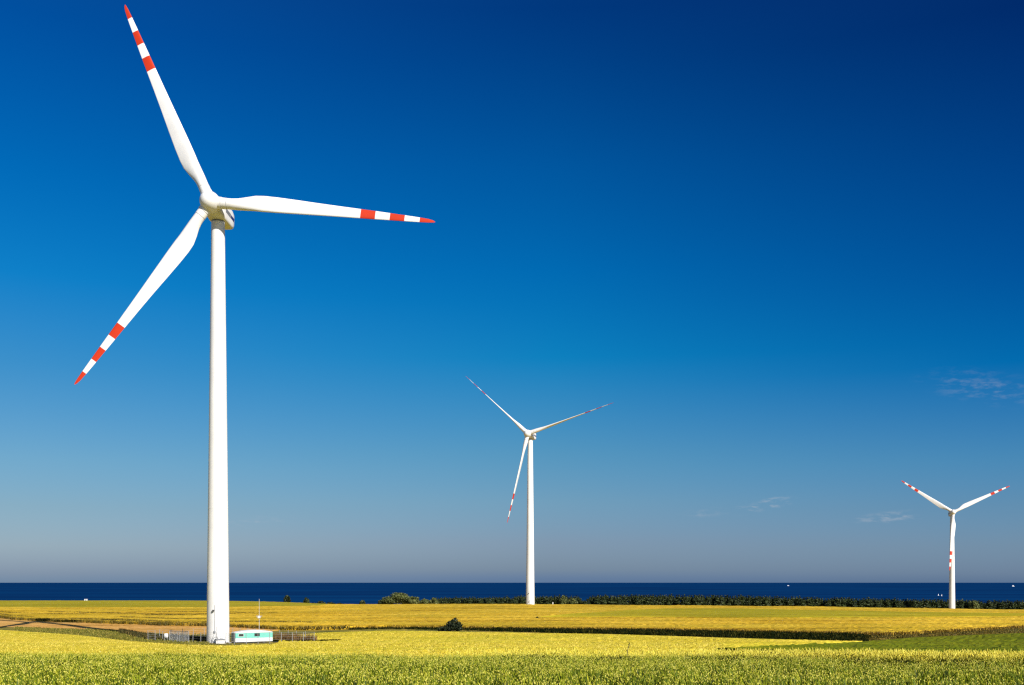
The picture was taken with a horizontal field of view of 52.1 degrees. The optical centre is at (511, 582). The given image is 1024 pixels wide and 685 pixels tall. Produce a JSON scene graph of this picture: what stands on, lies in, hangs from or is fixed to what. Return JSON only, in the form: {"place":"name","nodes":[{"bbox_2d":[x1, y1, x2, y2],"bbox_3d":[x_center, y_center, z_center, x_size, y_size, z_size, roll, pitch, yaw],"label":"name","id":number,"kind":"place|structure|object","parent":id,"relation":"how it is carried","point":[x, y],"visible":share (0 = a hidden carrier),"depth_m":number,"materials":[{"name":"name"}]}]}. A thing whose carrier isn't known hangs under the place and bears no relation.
{"place":"outdoors","nodes":[
{"label":"outdoors","id":0,"kind":"place"},
{"bbox_2d":[0,618,277,634],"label":"stubble field","id":1,"kind":"structure","parent":0,"point":[4,622],"depth_m":267.32,"materials":[{"name":"beige plant"}]},
{"bbox_2d":[0,600,324,606],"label":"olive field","id":2,"kind":"structure","parent":0,"point":[91,603],"depth_m":558.29,"materials":[{"name":"yellow plant"}]},
{"bbox_2d":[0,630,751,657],"bbox_3d":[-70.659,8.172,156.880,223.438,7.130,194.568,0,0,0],"label":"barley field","id":3,"kind":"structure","parent":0,"point":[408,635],"depth_m":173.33,"materials":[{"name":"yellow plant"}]},
{"bbox_2d":[0,627,1022,645],"bbox_3d":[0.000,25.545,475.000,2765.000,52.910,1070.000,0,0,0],"label":"ground","id":4,"kind":"structure","parent":0,"point":[249,643],"depth_m":243.91,"materials":[{"name":"brown plant"}]},
{"bbox_2d":[12,626,211,644],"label":"rough grass","id":5,"kind":"structure","parent":4,"relation":"on","point":[112,633],"depth_m":225.16,"materials":[{"name":"green plant"}]},
{"bbox_2d":[117,628,206,640],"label":"yard weeds","id":6,"kind":"object","parent":4,"relation":"on","point":[134,633],"visible":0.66,"depth_m":207.58,"materials":[{"name":"green plant"}]},
{"bbox_2d":[169,630,188,641],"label":"gate","id":7,"kind":"structure","parent":4,"relation":"on","point":[178,636],"depth_m":195.13,"materials":[{"name":"silver metal"}]},
{"bbox_2d":[148,628,312,643],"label":"wire fence","id":8,"kind":"object","parent":4,"relation":"on","point":[292,634],"visible":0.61,"depth_m":194.74,"materials":[{"name":"grey metal"}]},
{"bbox_2d":[231,630,272,642],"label":"trailer cabin","id":9,"kind":"object","parent":4,"relation":"on","point":[247,636],"visible":0.94,"depth_m":192.23,"materials":[{"name":"white metal"}]},
{"bbox_2d":[74,5,434,643],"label":"wind turbine","id":10,"kind":"object","parent":4,"relation":"on","point":[215,209],"visible":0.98,"depth_m":190.32,"materials":[{"name":"white paint"}]},
{"bbox_2d":[283,595,290,601],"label":"broadleaf tree","id":11,"kind":"object","parent":4,"relation":"on","point":[286,598],"visible":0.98,"depth_m":737.39,"materials":[{"name":"green plant"}]},
{"bbox_2d":[273,633,317,640],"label":"dry weeds","id":12,"kind":"object","parent":4,"relation":"on","point":[285,636],"visible":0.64,"depth_m":198.57,"materials":[{"name":"brown plant"}]},
{"bbox_2d":[273,639,339,641],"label":"yard grass","id":13,"kind":"structure","parent":4,"relation":"on","point":[309,640],"depth_m":197.60,"materials":[{"name":"green plant"}]},
{"bbox_2d":[303,597,309,602],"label":"broadleaf tree","id":14,"kind":"object","parent":4,"relation":"on","point":[305,600],"visible":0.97,"depth_m":737.35,"materials":[{"name":"green plant"}]},
{"bbox_2d":[381,592,411,603],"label":"broadleaf tree","id":15,"kind":"object","parent":4,"relation":"on","point":[397,598],"visible":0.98,"depth_m":723.25,"materials":[{"name":"green plant"}]},
{"bbox_2d":[404,596,419,603],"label":"broadleaf tree","id":16,"kind":"object","parent":4,"relation":"on","point":[415,600],"visible":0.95,"depth_m":723.87,"materials":[{"name":"green plant"}]},
{"bbox_2d":[347,626,496,630],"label":"ditch weeds","id":17,"kind":"object","parent":4,"relation":"on","point":[435,628],"visible":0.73,"depth_m":252.35,"materials":[{"name":"green plant"}]},
{"bbox_2d":[419,598,429,603],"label":"broadleaf tree","id":18,"kind":"object","parent":4,"relation":"on","point":[424,601],"visible":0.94,"depth_m":724.30,"materials":[{"name":"green plant"}]},
{"bbox_2d":[428,597,438,603],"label":"broadleaf tree","id":19,"kind":"object","parent":4,"relation":"on","point":[433,600],"visible":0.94,"depth_m":723.73,"materials":[{"name":"green plant"}]},
{"bbox_2d":[437,626,446,630],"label":"bush","id":20,"kind":"object","parent":4,"relation":"on","point":[441,628],"visible":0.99,"depth_m":242.99,"materials":[{"name":"green plant"}]},
{"bbox_2d":[443,617,462,630],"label":"bush","id":21,"kind":"object","parent":4,"relation":"on","point":[454,624],"visible":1,"depth_m":243.34,"materials":[{"name":"green plant"}]},
{"bbox_2d":[0,647,1023,684],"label":"green crop","id":22,"kind":"object","parent":4,"relation":"on","point":[156,668],"visible":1,"depth_m":38.23,"materials":[{"name":"green plant"}]},
{"bbox_2d":[518,595,523,603],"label":"pine tree","id":23,"kind":"object","parent":4,"relation":"on","point":[521,599],"visible":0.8,"depth_m":734.36,"materials":[{"name":"green plant"}]},
{"bbox_2d":[467,377,611,603],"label":"wind turbine","id":24,"kind":"object","parent":4,"relation":"on","point":[530,436],"visible":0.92,"depth_m":492.48,"materials":[{"name":"white paint"}]},
{"bbox_2d":[538,596,545,603],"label":"pine tree","id":25,"kind":"object","parent":4,"relation":"on","point":[541,599],"visible":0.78,"depth_m":734.07,"materials":[{"name":"green plant"}]},
{"bbox_2d":[543,596,551,603],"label":"pine tree","id":26,"kind":"object","parent":4,"relation":"on","point":[547,598],"visible":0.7,"depth_m":733.74,"materials":[{"name":"green plant"}]},
{"bbox_2d":[558,595,567,603],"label":"broadleaf tree","id":27,"kind":"object","parent":4,"relation":"on","point":[563,600],"visible":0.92,"depth_m":728.57,"materials":[{"name":"green plant"}]},
{"bbox_2d":[567,598,578,603],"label":"broadleaf tree","id":28,"kind":"object","parent":4,"relation":"on","point":[571,601],"visible":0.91,"depth_m":725.75,"materials":[{"name":"green plant"}]},
{"bbox_2d":[593,595,601,604],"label":"pine tree","id":29,"kind":"object","parent":4,"relation":"on","point":[597,600],"visible":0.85,"depth_m":731.13,"materials":[{"name":"green plant"}]},
{"bbox_2d":[601,596,606,604],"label":"pine tree","id":30,"kind":"object","parent":4,"relation":"on","point":[604,601],"visible":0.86,"depth_m":731.97,"materials":[{"name":"green plant"}]},
{"bbox_2d":[607,595,614,604],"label":"pine tree","id":31,"kind":"object","parent":4,"relation":"on","point":[610,600],"visible":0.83,"depth_m":733.51,"materials":[{"name":"green plant"}]},
{"bbox_2d":[613,596,621,604],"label":"pine tree","id":32,"kind":"object","parent":4,"relation":"on","point":[617,599],"visible":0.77,"depth_m":733.03,"materials":[{"name":"green plant"}]},
{"bbox_2d":[633,595,642,604],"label":"pine tree","id":33,"kind":"object","parent":4,"relation":"on","point":[638,599],"visible":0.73,"depth_m":732.50,"materials":[{"name":"green plant"}]},
{"bbox_2d":[640,595,647,604],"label":"pine tree","id":34,"kind":"object","parent":4,"relation":"on","point":[643,598],"visible":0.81,"depth_m":733.37,"materials":[{"name":"green plant"}]},
{"bbox_2d":[644,595,650,604],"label":"pine tree","id":35,"kind":"object","parent":4,"relation":"on","point":[648,599],"visible":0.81,"depth_m":732.52,"materials":[{"name":"green plant"}]},
{"bbox_2d":[657,594,663,604],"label":"pine tree","id":36,"kind":"object","parent":4,"relation":"on","point":[659,602],"visible":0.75,"depth_m":733.19,"materials":[{"name":"green plant"}]},
{"bbox_2d":[666,595,671,604],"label":"pine tree","id":37,"kind":"object","parent":4,"relation":"on","point":[669,600],"visible":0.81,"depth_m":732.95,"materials":[{"name":"green plant"}]},
{"bbox_2d":[675,595,681,604],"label":"pine tree","id":38,"kind":"object","parent":4,"relation":"on","point":[678,600],"visible":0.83,"depth_m":733.72,"materials":[{"name":"green plant"}]},
{"bbox_2d":[680,594,687,604],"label":"pine tree","id":39,"kind":"object","parent":4,"relation":"on","point":[684,598],"visible":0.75,"depth_m":731.70,"materials":[{"name":"green plant"}]},
{"bbox_2d":[683,596,690,604],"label":"pine tree","id":40,"kind":"object","parent":4,"relation":"on","point":[688,600],"visible":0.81,"depth_m":730.98,"materials":[{"name":"green plant"}]},
{"bbox_2d":[691,595,697,604],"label":"pine tree","id":41,"kind":"object","parent":4,"relation":"on","point":[695,598],"visible":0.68,"depth_m":731.15,"materials":[{"name":"green plant"}]},
{"bbox_2d":[692,595,701,604],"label":"pine tree","id":42,"kind":"object","parent":4,"relation":"on","point":[698,600],"visible":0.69,"depth_m":731.79,"materials":[{"name":"green plant"}]},
{"bbox_2d":[700,595,705,604],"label":"pine tree","id":43,"kind":"object","parent":4,"relation":"on","point":[702,598],"visible":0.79,"depth_m":734.04,"materials":[{"name":"green plant"}]},
{"bbox_2d":[705,596,711,604],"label":"pine tree","id":44,"kind":"object","parent":4,"relation":"on","point":[708,599],"visible":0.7,"depth_m":733.97,"materials":[{"name":"green plant"}]},
{"bbox_2d":[714,595,721,605],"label":"pine tree","id":45,"kind":"object","parent":4,"relation":"on","point":[717,598],"visible":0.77,"depth_m":731.94,"materials":[{"name":"green plant"}]},
{"bbox_2d":[438,603,1001,608],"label":"undergrowth","id":46,"kind":"object","parent":4,"relation":"on","point":[591,604],"visible":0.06,"depth_m":731.50,"materials":[{"name":"green plant"}]},
{"bbox_2d":[727,596,733,605],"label":"pine tree","id":47,"kind":"object","parent":4,"relation":"on","point":[730,602],"visible":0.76,"depth_m":734.77,"materials":[{"name":"green plant"}]},
{"bbox_2d":[444,647,1023,665],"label":"ripe ears","id":48,"kind":"object","parent":4,"relation":"on","point":[891,654],"visible":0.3,"depth_m":56.12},
{"bbox_2d":[732,596,738,605],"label":"pine tree","id":49,"kind":"object","parent":4,"relation":"on","point":[735,600],"visible":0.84,"depth_m":735.54,"materials":[{"name":"green plant"}]},
{"bbox_2d":[738,595,745,605],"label":"pine tree","id":50,"kind":"object","parent":4,"relation":"on","point":[741,598],"visible":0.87,"depth_m":736.57,"materials":[{"name":"green plant"}]},
{"bbox_2d":[744,595,752,605],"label":"pine tree","id":51,"kind":"object","parent":4,"relation":"on","point":[749,602],"visible":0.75,"depth_m":734.70,"materials":[{"name":"green plant"}]},
{"bbox_2d":[493,626,1007,640],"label":"ditch weeds","id":52,"kind":"object","parent":4,"relation":"on","point":[801,635],"visible":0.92,"depth_m":224.74,"materials":[{"name":"green plant"}]},
{"bbox_2d":[753,596,763,605],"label":"pine tree","id":53,"kind":"object","parent":4,"relation":"on","point":[758,602],"visible":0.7,"depth_m":730.99,"materials":[{"name":"green plant"}]},
{"bbox_2d":[500,654,1023,668],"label":"dark weeds","id":54,"kind":"object","parent":4,"relation":"on","point":[883,661],"visible":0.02,"depth_m":52.46,"materials":[{"name":"green plant"}]},
{"bbox_2d":[761,595,769,605],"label":"pine tree","id":55,"kind":"object","parent":4,"relation":"on","point":[765,602],"visible":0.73,"depth_m":733.45,"materials":[{"name":"green plant"}]},
{"bbox_2d":[773,596,780,605],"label":"pine tree","id":56,"kind":"object","parent":4,"relation":"on","point":[777,600],"visible":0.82,"depth_m":733.87,"materials":[{"name":"green plant"}]},
{"bbox_2d":[780,596,787,605],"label":"pine tree","id":57,"kind":"object","parent":4,"relation":"on","point":[784,602],"visible":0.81,"depth_m":736.50,"materials":[{"name":"green plant"}]},
{"bbox_2d":[785,597,791,605],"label":"pine tree","id":58,"kind":"object","parent":4,"relation":"on","point":[788,601],"visible":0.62,"depth_m":733.92,"materials":[{"name":"green plant"}]},
{"bbox_2d":[795,596,803,605],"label":"pine tree","id":59,"kind":"object","parent":4,"relation":"on","point":[799,602],"visible":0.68,"depth_m":733.93,"materials":[{"name":"green plant"}]},
{"bbox_2d":[806,597,813,605],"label":"pine tree","id":60,"kind":"object","parent":4,"relation":"on","point":[809,601],"visible":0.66,"depth_m":733.16,"materials":[{"name":"green plant"}]},
{"bbox_2d":[814,597,821,605],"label":"pine tree","id":61,"kind":"object","parent":4,"relation":"on","point":[817,598],"visible":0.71,"depth_m":735.24,"materials":[{"name":"green plant"}]},
{"bbox_2d":[824,598,830,606],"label":"pine tree","id":62,"kind":"object","parent":4,"relation":"on","point":[828,603],"visible":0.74,"depth_m":731.67,"materials":[{"name":"green plant"}]},
{"bbox_2d":[833,597,840,606],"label":"pine tree","id":63,"kind":"object","parent":4,"relation":"on","point":[836,602],"visible":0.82,"depth_m":731.64,"materials":[{"name":"green plant"}]},
{"bbox_2d":[839,597,846,606],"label":"pine tree","id":64,"kind":"object","parent":4,"relation":"on","point":[842,602],"visible":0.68,"depth_m":732.59,"materials":[{"name":"green plant"}]},
{"bbox_2d":[848,598,854,606],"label":"pine tree","id":65,"kind":"object","parent":4,"relation":"on","point":[850,605],"visible":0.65,"depth_m":732.37,"materials":[{"name":"green plant"}]},
{"bbox_2d":[858,598,865,606],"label":"pine tree","id":66,"kind":"object","parent":4,"relation":"on","point":[862,603],"visible":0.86,"depth_m":732.27,"materials":[{"name":"green plant"}]},
{"bbox_2d":[865,597,872,607],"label":"pine tree","id":67,"kind":"object","parent":4,"relation":"on","point":[868,600],"visible":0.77,"depth_m":732.75,"materials":[{"name":"green plant"}]},
{"bbox_2d":[873,598,878,607],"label":"pine tree","id":68,"kind":"object","parent":4,"relation":"on","point":[875,602],"visible":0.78,"depth_m":733.46,"materials":[{"name":"green plant"}]},
{"bbox_2d":[883,598,891,607],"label":"pine tree","id":69,"kind":"object","parent":4,"relation":"on","point":[886,602],"visible":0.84,"depth_m":734.71,"materials":[{"name":"green plant"}]},
{"bbox_2d":[894,599,900,607],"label":"pine tree","id":70,"kind":"object","parent":4,"relation":"on","point":[896,603],"visible":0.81,"depth_m":732.95,"materials":[{"name":"green plant"}]},
{"bbox_2d":[908,599,917,607],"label":"pine tree","id":71,"kind":"object","parent":4,"relation":"on","point":[913,601],"visible":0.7,"depth_m":731.63,"materials":[{"name":"green plant"}]},
{"bbox_2d":[928,600,935,607],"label":"pine tree","id":72,"kind":"object","parent":4,"relation":"on","point":[932,605],"visible":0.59,"depth_m":735.47,"materials":[{"name":"green plant"}]},
{"bbox_2d":[841,627,1023,640],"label":"verge grass","id":73,"kind":"structure","parent":4,"relation":"on","point":[955,633],"depth_m":228.20,"materials":[{"name":"green plant"}]},
{"bbox_2d":[934,599,940,607],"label":"pine tree","id":74,"kind":"object","parent":4,"relation":"on","point":[937,603],"visible":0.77,"depth_m":733.72,"materials":[{"name":"green plant"}]},
{"bbox_2d":[867,628,1018,638],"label":"rough grass","id":75,"kind":"structure","parent":4,"relation":"on","point":[944,634],"depth_m":224.35,"materials":[{"name":"green plant"}]},
{"bbox_2d":[940,599,945,607],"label":"pine tree","id":76,"kind":"object","parent":4,"relation":"on","point":[942,603],"visible":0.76,"depth_m":735.53,"materials":[{"name":"green plant"}]},
{"bbox_2d":[901,480,1008,608],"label":"wind turbine","id":77,"kind":"object","parent":4,"relation":"on","point":[951,513],"visible":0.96,"depth_m":704.21,"materials":[{"name":"white paint"}]},
{"bbox_2d":[958,599,964,608],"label":"pine tree","id":78,"kind":"object","parent":4,"relation":"on","point":[961,604],"visible":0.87,"depth_m":732.08,"materials":[{"name":"green plant"}]},
{"bbox_2d":[968,600,979,608],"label":"broadleaf tree","id":79,"kind":"object","parent":4,"relation":"on","point":[974,604],"visible":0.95,"depth_m":726.87,"materials":[{"name":"green plant"}]},
{"bbox_2d":[985,600,993,608],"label":"pine tree","id":80,"kind":"object","parent":4,"relation":"on","point":[990,606],"visible":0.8,"depth_m":731.26,"materials":[{"name":"green plant"}]},
{"bbox_2d":[997,601,1005,608],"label":"pine tree","id":81,"kind":"object","parent":4,"relation":"on","point":[1001,605],"visible":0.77,"depth_m":735.45,"materials":[{"name":"green plant"}]},
{"bbox_2d":[0,604,1023,632],"bbox_3d":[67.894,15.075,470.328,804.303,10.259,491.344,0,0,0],"label":"wheat field","id":82,"kind":"structure","parent":0,"point":[425,615],"depth_m":315.18,"materials":[{"name":"yellow plant"}]},
{"bbox_2d":[0,611,351,628],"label":"wheat weeds","id":83,"kind":"object","parent":82,"relation":"on","point":[113,620],"visible":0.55,"depth_m":284.93,"materials":[{"name":"brown plant"}]},
{"bbox_2d":[351,624,1023,634],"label":"wheat edge","id":84,"kind":"object","parent":82,"relation":"on","point":[903,632],"visible":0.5,"depth_m":240.32,"materials":[{"name":"plant"}]},
{"bbox_2d":[0,583,1023,603],"bbox_3d":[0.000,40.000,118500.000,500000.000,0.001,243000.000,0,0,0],"label":"sea","id":85,"kind":"structure","parent":0,"point":[357,593],"depth_m":5240.35,"materials":[{"name":"liquid"}]},
{"bbox_2d":[0,0,1023,582],"label":"sky","id":86,"kind":"structure","parent":0,"point":[782,241],"materials":[{"name":"blue"}]},
{"bbox_2d":[541,608,1023,617],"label":"wheat field","id":87,"kind":"structure","parent":0,"point":[714,612],"depth_m":357.91,"materials":[{"name":"yellow plant"}]},
{"bbox_2d":[716,637,861,647],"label":"barley field","id":88,"kind":"structure","parent":0,"point":[738,642],"depth_m":189.78,"materials":[{"name":"yellow plant"}]},
{"bbox_2d":[717,633,1023,654],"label":"beet field","id":89,"kind":"structure","parent":0,"point":[1007,642],"depth_m":141.01,"materials":[{"name":"green plant"}]}
]}

